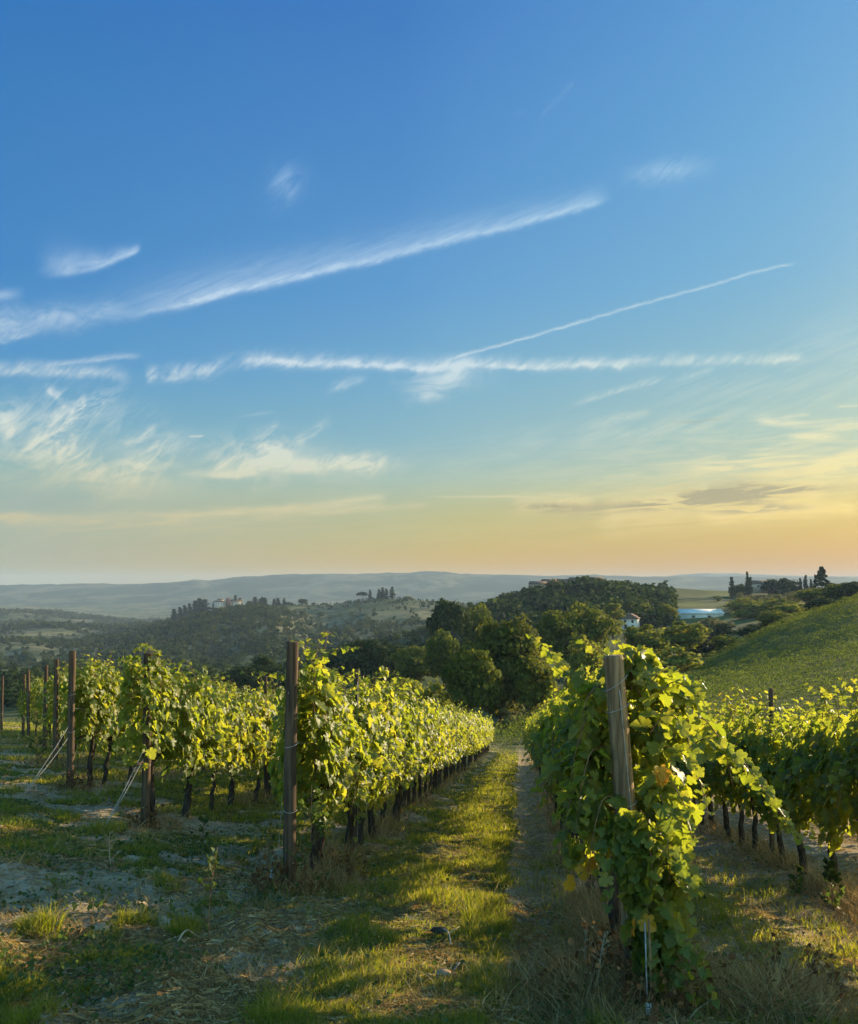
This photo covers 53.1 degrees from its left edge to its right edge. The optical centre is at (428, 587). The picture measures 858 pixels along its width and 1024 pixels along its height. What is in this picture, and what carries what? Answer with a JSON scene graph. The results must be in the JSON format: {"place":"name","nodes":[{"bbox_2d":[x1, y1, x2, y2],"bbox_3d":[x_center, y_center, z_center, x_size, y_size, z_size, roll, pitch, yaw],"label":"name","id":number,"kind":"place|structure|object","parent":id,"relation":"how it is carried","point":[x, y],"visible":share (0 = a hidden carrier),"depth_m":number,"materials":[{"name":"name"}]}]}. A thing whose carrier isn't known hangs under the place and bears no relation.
{"place":"outdoors","nodes":[
{"label":"outdoors","id":0,"kind":"place"},
{"bbox_2d":[0,588,814,711],"bbox_3d":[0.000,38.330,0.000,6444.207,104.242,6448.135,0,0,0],"label":"hills","id":1,"kind":"structure","parent":0,"point":[694,599],"depth_m":863.37,"materials":[{"name":"green plant"}]},
{"bbox_2d":[0,608,172,633],"bbox_3d":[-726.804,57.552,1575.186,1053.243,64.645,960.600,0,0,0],"label":"distant woods","id":2,"kind":"object","parent":1,"relation":"on","point":[102,623],"visible":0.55,"depth_m":1233.27,"materials":[{"name":"green plant"}]},
{"bbox_2d":[0,625,437,706],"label":"valley woods","id":3,"kind":"object","parent":1,"relation":"on","point":[13,678],"visible":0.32,"depth_m":404.21,"materials":[{"name":"green plant"}]},
{"bbox_2d":[0,597,467,666],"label":"hillside woods","id":4,"kind":"object","parent":1,"relation":"on","point":[127,639],"visible":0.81,"depth_m":744.42,"materials":[{"name":"green plant"}]},
{"bbox_2d":[224,666,262,693],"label":"tree","id":5,"kind":"object","parent":1,"relation":"on","point":[248,679],"visible":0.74,"depth_m":168.54,"materials":[{"name":"green plant"}]},
{"bbox_2d":[247,654,276,693],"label":"tree","id":6,"kind":"object","parent":1,"relation":"on","point":[263,664],"visible":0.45,"depth_m":179.07,"materials":[{"name":"green plant"}]},
{"bbox_2d":[336,638,389,678],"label":"tree","id":7,"kind":"object","parent":1,"relation":"on","point":[365,657],"visible":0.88,"depth_m":188.15,"materials":[{"name":"green plant"}]},
{"bbox_2d":[379,641,406,670],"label":"tree","id":8,"kind":"object","parent":1,"relation":"on","point":[392,647],"visible":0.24,"depth_m":202.40,"materials":[{"name":"green plant"}]},
{"bbox_2d":[388,645,437,683],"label":"tree","id":9,"kind":"object","parent":1,"relation":"on","point":[411,659],"visible":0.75,"depth_m":167.22,"materials":[{"name":"green plant"}]},
{"bbox_2d":[425,598,473,637],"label":"pine tree","id":10,"kind":"object","parent":1,"relation":"on","point":[447,616],"visible":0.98,"depth_m":186.96,"materials":[{"name":"green plant"}]},
{"bbox_2d":[454,602,493,645],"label":"tree","id":11,"kind":"object","parent":1,"relation":"on","point":[476,617],"visible":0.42,"depth_m":197.81,"materials":[{"name":"green plant"}]},
{"bbox_2d":[451,575,680,650],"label":"ridge woods","id":12,"kind":"object","parent":1,"relation":"on","point":[533,603],"visible":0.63,"depth_m":352.47,"materials":[{"name":"green plant"}]},
{"bbox_2d":[601,603,626,638],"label":"tree","id":13,"kind":"object","parent":1,"relation":"on","point":[609,608],"visible":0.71,"depth_m":261.00,"materials":[{"name":"green plant"}]},
{"bbox_2d":[658,621,712,652],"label":"tree","id":14,"kind":"object","parent":1,"relation":"on","point":[689,636],"visible":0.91,"depth_m":168.97,"materials":[{"name":"green plant"}]},
{"bbox_2d":[677,609,724,618],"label":"greenhouse","id":15,"kind":"object","parent":1,"relation":"on","point":[692,613],"visible":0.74,"depth_m":325.82,"materials":[{"name":"white paint"}]},
{"bbox_2d":[698,617,735,637],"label":"shrub","id":16,"kind":"object","parent":1,"relation":"on","point":[708,623],"visible":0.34,"depth_m":237.27,"materials":[{"name":"green plant"}]},
{"bbox_2d":[706,634,745,649],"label":"shrub","id":17,"kind":"object","parent":1,"relation":"on","point":[720,642],"visible":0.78,"depth_m":168.76,"materials":[{"name":"green plant"}]},
{"bbox_2d":[721,597,762,611],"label":"shrub","id":18,"kind":"object","parent":1,"relation":"on","point":[737,604],"visible":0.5,"depth_m":328.93,"materials":[{"name":"green plant"}]},
{"bbox_2d":[731,624,771,639],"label":"shrub","id":19,"kind":"object","parent":1,"relation":"on","point":[750,628],"visible":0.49,"depth_m":173.13,"materials":[{"name":"green plant"}]},
{"bbox_2d":[755,609,791,628],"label":"tree","id":20,"kind":"object","parent":1,"relation":"on","point":[765,618],"visible":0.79,"depth_m":188.94,"materials":[{"name":"green plant"}]},
{"bbox_2d":[744,597,803,612],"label":"shrub","id":21,"kind":"object","parent":1,"relation":"on","point":[763,606],"visible":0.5,"depth_m":297.28,"materials":[{"name":"green plant"}]},
{"bbox_2d":[760,578,789,594],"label":"shrub","id":22,"kind":"object","parent":1,"relation":"on","point":[773,584],"visible":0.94,"depth_m":438.98,"materials":[{"name":"green plant"}]},
{"bbox_2d":[701,591,857,623],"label":"hedgerow scrub","id":23,"kind":"object","parent":1,"relation":"on","point":[769,597],"visible":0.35,"depth_m":371.26,"materials":[{"name":"green plant"}]},
{"bbox_2d":[772,602,807,619],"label":"tree","id":24,"kind":"object","parent":1,"relation":"on","point":[793,609],"visible":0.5,"depth_m":213.64,"materials":[{"name":"green plant"}]},
{"bbox_2d":[791,587,825,603],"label":"tree","id":25,"kind":"object","parent":1,"relation":"on","point":[805,595],"visible":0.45,"depth_m":258.37,"materials":[{"name":"green plant"}]},
{"bbox_2d":[802,597,850,613],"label":"shrub","id":26,"kind":"object","parent":1,"relation":"on","point":[818,602],"visible":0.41,"depth_m":178.87,"materials":[{"name":"green plant"}]},
{"bbox_2d":[816,583,857,599],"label":"tree","id":27,"kind":"object","parent":1,"relation":"on","point":[831,593],"visible":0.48,"depth_m":238.52,"materials":[{"name":"green plant"}]},
{"bbox_2d":[836,581,857,599],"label":"tree","id":28,"kind":"object","parent":1,"relation":"on","point":[852,586],"visible":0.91,"depth_m":233.64,"materials":[{"name":"green plant"}]},
{"bbox_2d":[0,601,857,1023],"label":"ground","id":29,"kind":"structure","parent":0,"point":[10,877],"depth_m":10.05,"materials":[{"name":"green plant"}]},
{"bbox_2d":[24,709,48,764],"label":"grapevine","id":30,"kind":"object","parent":29,"relation":"on","point":[31,745],"visible":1,"depth_m":16.50,"materials":[{"name":"plant"}]},
{"bbox_2d":[15,675,58,733],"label":"grapevine","id":31,"kind":"object","parent":29,"relation":"on","point":[33,693],"visible":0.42,"depth_m":26.81,"materials":[{"name":"plant"}]},
{"bbox_2d":[32,672,63,746],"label":"grapevine","id":32,"kind":"object","parent":29,"relation":"on","point":[41,707],"visible":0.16,"depth_m":22.96,"materials":[{"name":"plant"}]},
{"bbox_2d":[53,659,58,759],"bbox_3d":[-7.959,2.763,18.300,0.125,2.451,0.116,0,0,0],"label":"wooden post","id":33,"kind":"object","parent":29,"relation":"on","point":[55,705],"visible":0.9,"depth_m":18.26,"materials":[{"name":"brown wood"}]},
{"bbox_2d":[40,661,84,753],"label":"grapevine","id":34,"kind":"object","parent":29,"relation":"on","point":[50,693],"visible":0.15,"depth_m":18.38,"materials":[{"name":"plant"}]},
{"bbox_2d":[66,650,75,789],"bbox_3d":[-5.723,2.248,13.720,0.149,2.471,0.124,0,0,0],"label":"wooden post","id":35,"kind":"object","parent":29,"relation":"on","point":[71,712],"visible":0.94,"depth_m":13.68,"materials":[{"name":"brown wood"}]},
{"bbox_2d":[56,653,118,785],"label":"grapevine","id":36,"kind":"object","parent":29,"relation":"on","point":[91,684],"visible":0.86,"depth_m":14.19,"materials":[{"name":"green plant"}]},
{"bbox_2d":[64,651,138,783],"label":"grapevine","id":37,"kind":"object","parent":29,"relation":"on","point":[106,739],"visible":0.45,"depth_m":14.60,"materials":[{"name":"plant"}]},
{"bbox_2d":[99,656,158,780],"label":"grapevine","id":38,"kind":"object","parent":29,"relation":"on","point":[120,660],"visible":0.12,"depth_m":15.69,"materials":[{"name":"plant"}]},
{"bbox_2d":[140,653,151,827],"bbox_3d":[-3.537,2.038,10.728,0.136,2.430,0.129,0,0,0],"label":"wooden post","id":39,"kind":"object","parent":29,"relation":"on","point":[145,788],"visible":0.67,"depth_m":10.68,"materials":[{"name":"brown wood"}]},
{"bbox_2d":[109,643,184,826],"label":"grapevine","id":40,"kind":"object","parent":29,"relation":"on","point":[156,681],"visible":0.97,"depth_m":10.66,"materials":[{"name":"green plant"}]},
{"bbox_2d":[140,658,226,817],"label":"grapevine","id":41,"kind":"object","parent":29,"relation":"on","point":[192,750],"visible":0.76,"depth_m":11.73,"materials":[{"name":"plant"}]},
{"bbox_2d":[190,847,229,938],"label":"tall weed","id":42,"kind":"object","parent":29,"relation":"on","point":[213,858],"visible":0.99,"depth_m":5.91,"materials":[{"name":"plant"}]},
{"bbox_2d":[173,674,248,812],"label":"grapevine","id":43,"kind":"object","parent":29,"relation":"on","point":[232,718],"visible":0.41,"depth_m":12.75,"materials":[{"name":"green plant"}]},
{"bbox_2d":[199,679,263,805],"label":"grapevine","id":44,"kind":"object","parent":29,"relation":"on","point":[247,706],"visible":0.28,"depth_m":13.80,"materials":[{"name":"plant"}]},
{"bbox_2d":[227,677,282,804],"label":"grapevine","id":45,"kind":"object","parent":29,"relation":"on","point":[269,713],"visible":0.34,"depth_m":14.52,"materials":[{"name":"green plant"}]},
{"bbox_2d":[242,676,284,794],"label":"grapevine","id":46,"kind":"object","parent":29,"relation":"on","point":[277,700],"visible":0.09,"depth_m":15.69,"materials":[{"name":"plant"}]},
{"bbox_2d":[283,641,297,885],"bbox_3d":[-1.227,1.709,7.620,0.134,2.451,0.124,0,0,0],"label":"wooden post","id":47,"kind":"object","parent":29,"relation":"on","point":[289,809],"visible":0.85,"depth_m":7.57,"materials":[{"name":"brown wood"}]},
{"bbox_2d":[240,632,359,873],"bbox_3d":[-1.069,1.675,8.184,0.928,2.500,1.144,0,0,27],"label":"grapevine","id":48,"kind":"object","parent":29,"relation":"on","point":[327,691],"visible":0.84,"depth_m":8.00,"materials":[{"name":"green plant"}]},
{"bbox_2d":[285,786,328,886],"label":"tall weed","id":49,"kind":"object","parent":29,"relation":"on","point":[314,817],"visible":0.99,"depth_m":7.43,"materials":[{"name":"plant"}]},
{"bbox_2d":[268,665,371,867],"bbox_3d":[-1.061,1.890,8.648,1.044,2.255,1.418,0,0,6],"label":"grapevine","id":50,"kind":"object","parent":29,"relation":"on","point":[346,766],"visible":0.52,"depth_m":8.29,"materials":[{"name":"green plant"}]},
{"bbox_2d":[303,676,397,855],"bbox_3d":[-0.911,2.091,9.780,1.082,2.227,1.392,0,0,6],"label":"grapevine","id":51,"kind":"object","parent":29,"relation":"on","point":[370,723],"visible":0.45,"depth_m":9.69,"materials":[{"name":"green plant"}]},
{"bbox_2d":[353,670,358,848],"bbox_3d":[-0.879,2.190,10.300,0.076,2.390,0.065,0,0,0],"label":"row stake","id":52,"kind":"object","parent":29,"relation":"on","point":[355,810],"visible":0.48,"depth_m":10.27,"materials":[{"name":"brown wood"}]},
{"bbox_2d":[345,675,403,844],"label":"grapevine","id":53,"kind":"object","parent":29,"relation":"on","point":[382,713],"visible":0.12,"depth_m":10.59,"materials":[{"name":"green plant"}]},
{"bbox_2d":[345,665,411,837],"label":"grapevine","id":54,"kind":"object","parent":29,"relation":"on","point":[392,710],"visible":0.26,"depth_m":11.37,"materials":[{"name":"plant"}]},
{"bbox_2d":[375,675,421,822],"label":"grapevine","id":55,"kind":"object","parent":29,"relation":"on","point":[406,729],"visible":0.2,"depth_m":12.23,"materials":[{"name":"plant"}]},
{"bbox_2d":[380,676,423,697],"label":"shrub","id":56,"kind":"object","parent":29,"relation":"on","point":[415,684],"visible":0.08,"depth_m":111.83,"materials":[{"name":"green plant"}]},
{"bbox_2d":[383,680,429,822],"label":"grapevine","id":57,"kind":"object","parent":29,"relation":"on","point":[414,714],"visible":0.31,"depth_m":13.26,"materials":[{"name":"green plant"}]},
{"bbox_2d":[397,687,442,805],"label":"grapevine","id":58,"kind":"object","parent":29,"relation":"on","point":[431,725],"visible":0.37,"depth_m":15.99,"materials":[{"name":"plant"}]},
{"bbox_2d":[405,690,450,801],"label":"grapevine","id":59,"kind":"object","parent":29,"relation":"on","point":[436,749],"visible":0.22,"depth_m":17.02,"materials":[{"name":"green plant"}]},
{"bbox_2d":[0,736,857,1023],"bbox_3d":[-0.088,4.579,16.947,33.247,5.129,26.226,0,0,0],"label":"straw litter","id":60,"kind":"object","parent":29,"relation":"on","point":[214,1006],"visible":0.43,"depth_m":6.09,"materials":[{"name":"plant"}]},
{"bbox_2d":[0,721,857,1023],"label":"grass","id":61,"kind":"structure","parent":29,"relation":"on","point":[278,1011],"depth_m":7.36,"materials":[{"name":"green plant"}]},
{"bbox_2d":[0,724,857,1023],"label":"dry grass","id":62,"kind":"structure","parent":29,"relation":"on","point":[752,976],"depth_m":5.65,"materials":[{"name":"green plant"}]},
{"bbox_2d":[0,736,857,1023],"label":"ground weeds","id":63,"kind":"object","parent":29,"relation":"on","point":[59,973],"visible":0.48,"depth_m":5.38,"materials":[{"name":"green plant"}]},
{"bbox_2d":[0,752,857,1023],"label":"soil crumbs","id":64,"kind":"object","parent":29,"relation":"on","point":[118,1004],"visible":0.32,"depth_m":6.56,"materials":[{"name":"brown soil"}]},
{"bbox_2d":[406,678,456,710],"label":"shrub","id":65,"kind":"object","parent":29,"relation":"on","point":[433,688],"visible":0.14,"depth_m":99.31,"materials":[{"name":"green plant"}]},
{"bbox_2d":[418,694,447,797],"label":"grapevine","id":66,"kind":"object","parent":29,"relation":"on","point":[442,741],"visible":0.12,"depth_m":17.92,"materials":[{"name":"plant"}]},
{"bbox_2d":[421,697,448,793],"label":"grapevine","id":67,"kind":"object","parent":29,"relation":"on","point":[439,766],"visible":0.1,"depth_m":18.89,"materials":[{"name":"green plant"}]},
{"bbox_2d":[20,751,857,1023],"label":"withered weeds","id":68,"kind":"object","parent":29,"relation":"on","point":[626,987],"visible":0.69,"depth_m":5.13,"materials":[{"name":"brown plant"}]},
{"bbox_2d":[422,627,461,690],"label":"tree","id":69,"kind":"object","parent":29,"relation":"on","point":[441,646],"visible":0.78,"depth_m":148.23,"materials":[{"name":"green plant"}]},
{"bbox_2d":[433,702,459,787],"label":"grapevine","id":70,"kind":"object","parent":29,"relation":"on","point":[450,729],"visible":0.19,"depth_m":20.53,"materials":[{"name":"green plant"}]},
{"bbox_2d":[438,701,462,782],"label":"grapevine","id":71,"kind":"object","parent":29,"relation":"on","point":[455,724],"visible":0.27,"depth_m":22.58,"materials":[{"name":"plant"}]},
{"bbox_2d":[438,698,472,778],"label":"grapevine","id":72,"kind":"object","parent":29,"relation":"on","point":[461,727],"visible":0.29,"depth_m":24.37,"materials":[{"name":"plant"}]},
{"bbox_2d":[440,648,502,715],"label":"tree","id":73,"kind":"object","parent":29,"relation":"on","point":[470,685],"visible":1,"depth_m":86.64,"materials":[{"name":"green plant"}]},
{"bbox_2d":[454,611,540,727],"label":"tree","id":74,"kind":"object","parent":29,"relation":"on","point":[504,643],"visible":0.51,"depth_m":92.43,"materials":[{"name":"green plant"}]},
{"bbox_2d":[427,678,568,732],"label":"hollow undergrowth","id":75,"kind":"object","parent":29,"relation":"on","point":[508,713],"visible":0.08,"depth_m":90.34,"materials":[{"name":"green plant"}]},
{"bbox_2d":[504,652,559,713],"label":"tree","id":76,"kind":"object","parent":29,"relation":"on","point":[531,685],"visible":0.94,"depth_m":90.67,"materials":[{"name":"green plant"}]},
{"bbox_2d":[521,692,566,829],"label":"grapevine","id":77,"kind":"object","parent":29,"relation":"on","point":[542,725],"visible":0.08,"depth_m":12.76,"materials":[{"name":"green plant"}]},
{"bbox_2d":[525,678,575,838],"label":"grapevine","id":78,"kind":"object","parent":29,"relation":"on","point":[551,717],"visible":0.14,"depth_m":10.86,"materials":[{"name":"green plant"}]},
{"bbox_2d":[532,609,584,681],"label":"tree","id":79,"kind":"object","parent":29,"relation":"on","point":[558,631],"visible":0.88,"depth_m":148.13,"materials":[{"name":"green plant"}]},
{"bbox_2d":[534,686,585,859],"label":"grapevine","id":80,"kind":"object","parent":29,"relation":"on","point":[563,692],"visible":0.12,"depth_m":9.40,"materials":[{"name":"plant"}]},
{"bbox_2d":[566,634,603,675],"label":"tree","id":81,"kind":"object","parent":29,"relation":"on","point":[579,658],"visible":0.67,"depth_m":118.69,"materials":[{"name":"green plant"}]},
{"bbox_2d":[566,600,621,651],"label":"tree","id":82,"kind":"object","parent":29,"relation":"on","point":[597,624],"visible":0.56,"depth_m":152.33,"materials":[{"name":"green plant"}]},
{"bbox_2d":[583,930,610,983],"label":"tall weed","id":83,"kind":"object","parent":29,"relation":"on","point":[603,944],"visible":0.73,"depth_m":5.00,"materials":[{"name":"green plant"}]},
{"bbox_2d":[528,636,675,944],"bbox_3d":[1.261,1.539,6.059,1.129,2.375,1.396,0,0,6],"label":"grapevine","id":84,"kind":"object","parent":29,"relation":"on","point":[551,769],"visible":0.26,"depth_m":5.81,"materials":[{"name":"green plant"}]},
{"bbox_2d":[533,638,674,912],"bbox_3d":[1.430,1.641,7.011,1.082,2.479,1.496,0,0,22],"label":"grapevine","id":85,"kind":"object","parent":29,"relation":"on","point":[555,720],"visible":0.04,"depth_m":7.08,"materials":[{"name":"green plant"}]},
{"bbox_2d":[603,654,642,981],"bbox_3d":[1.193,1.542,5.216,0.262,2.264,0.142,0,0,11],"label":"wooden post","id":86,"kind":"object","parent":29,"relation":"on","point":[619,732],"visible":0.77,"depth_m":5.17,"materials":[{"name":"brown wood"}]},
{"bbox_2d":[622,624,671,652],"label":"tree","id":87,"kind":"object","parent":29,"relation":"on","point":[634,636],"visible":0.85,"depth_m":163.63,"materials":[{"name":"green plant"}]},
{"bbox_2d":[644,919,652,1014],"bbox_3d":[1.212,2.155,4.728,0.047,0.640,0.054,0,0,0],"label":"vine stake","id":88,"kind":"object","parent":29,"relation":"on","point":[650,973],"visible":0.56,"depth_m":4.73,"materials":[{"name":"metal"}]},
{"bbox_2d":[526,633,810,1018],"bbox_3d":[1.402,1.434,5.349,1.602,2.283,1.292,0,0,35],"label":"grapevine","id":89,"kind":"object","parent":29,"relation":"on","point":[659,877],"visible":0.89,"depth_m":5.07,"materials":[{"name":"green plant"}]},
{"bbox_2d":[492,593,857,745],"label":"hillside vines","id":90,"kind":"object","parent":29,"relation":"on","point":[718,686],"visible":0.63,"depth_m":102.39,"materials":[{"name":"green plant"}]},
{"bbox_2d":[653,644,704,673],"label":"shrub","id":91,"kind":"object","parent":29,"relation":"on","point":[684,659],"visible":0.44,"depth_m":128.47,"materials":[{"name":"green plant"}]},
{"bbox_2d":[679,700,729,828],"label":"grapevine","id":92,"kind":"object","parent":29,"relation":"on","point":[706,794],"visible":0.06,"depth_m":14.31,"materials":[{"name":"plant"}]},
{"bbox_2d":[696,695,749,839],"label":"grapevine","id":93,"kind":"object","parent":29,"relation":"on","point":[725,811],"visible":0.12,"depth_m":13.37,"materials":[{"name":"plant"}]},
{"bbox_2d":[703,689,768,846],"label":"grapevine","id":94,"kind":"object","parent":29,"relation":"on","point":[733,806],"visible":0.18,"depth_m":12.70,"materials":[{"name":"plant"}]},
{"bbox_2d":[709,684,788,850],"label":"grapevine","id":95,"kind":"object","parent":29,"relation":"on","point":[734,736],"visible":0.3,"depth_m":11.72,"materials":[{"name":"plant"}]},
{"bbox_2d":[731,697,817,865],"bbox_3d":[4.466,2.518,10.742,1.208,2.191,1.449,0,0,6],"label":"grapevine","id":96,"kind":"object","parent":29,"relation":"on","point":[761,808],"visible":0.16,"depth_m":10.84,"materials":[{"name":"green plant"}]},
{"bbox_2d":[787,863,805,897],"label":"tall weed","id":97,"kind":"object","parent":29,"relation":"on","point":[800,880],"visible":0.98,"depth_m":8.57,"materials":[{"name":"plant"}]},
{"bbox_2d":[755,697,850,876],"bbox_3d":[4.325,2.359,9.901,1.097,2.175,1.543,0,0,6],"label":"grapevine","id":98,"kind":"object","parent":29,"relation":"on","point":[769,749],"visible":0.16,"depth_m":10.01,"materials":[{"name":"plant"}]},
{"bbox_2d":[771,675,857,891],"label":"grapevine","id":99,"kind":"object","parent":29,"relation":"on","point":[802,766],"visible":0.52,"depth_m":9.00,"materials":[{"name":"plant"}]},
{"bbox_2d":[805,675,857,851],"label":"grapevine","id":100,"kind":"object","parent":29,"relation":"on","point":[827,764],"visible":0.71,"depth_m":8.14,"materials":[{"name":"green plant"}]},
{"bbox_2d":[820,856,844,912],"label":"tall weed","id":101,"kind":"object","parent":29,"relation":"on","point":[829,873],"visible":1,"depth_m":8.01,"materials":[{"name":"plant"}]},
{"bbox_2d":[828,713,857,809],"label":"grapevine","id":102,"kind":"object","parent":29,"relation":"on","point":[850,739],"visible":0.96,"depth_m":7.48,"materials":[{"name":"plant"}]},
{"bbox_2d":[0,571,857,606],"bbox_3d":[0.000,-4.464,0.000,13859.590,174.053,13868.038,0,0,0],"label":"mountain ridge","id":103,"kind":"structure","parent":0,"point":[421,585],"depth_m":3602.07,"materials":[{"name":"grey"}]},
{"bbox_2d":[0,0,857,584],"label":"sky","id":104,"kind":"structure","parent":0,"point":[493,287],"materials":[{"name":"blue"}]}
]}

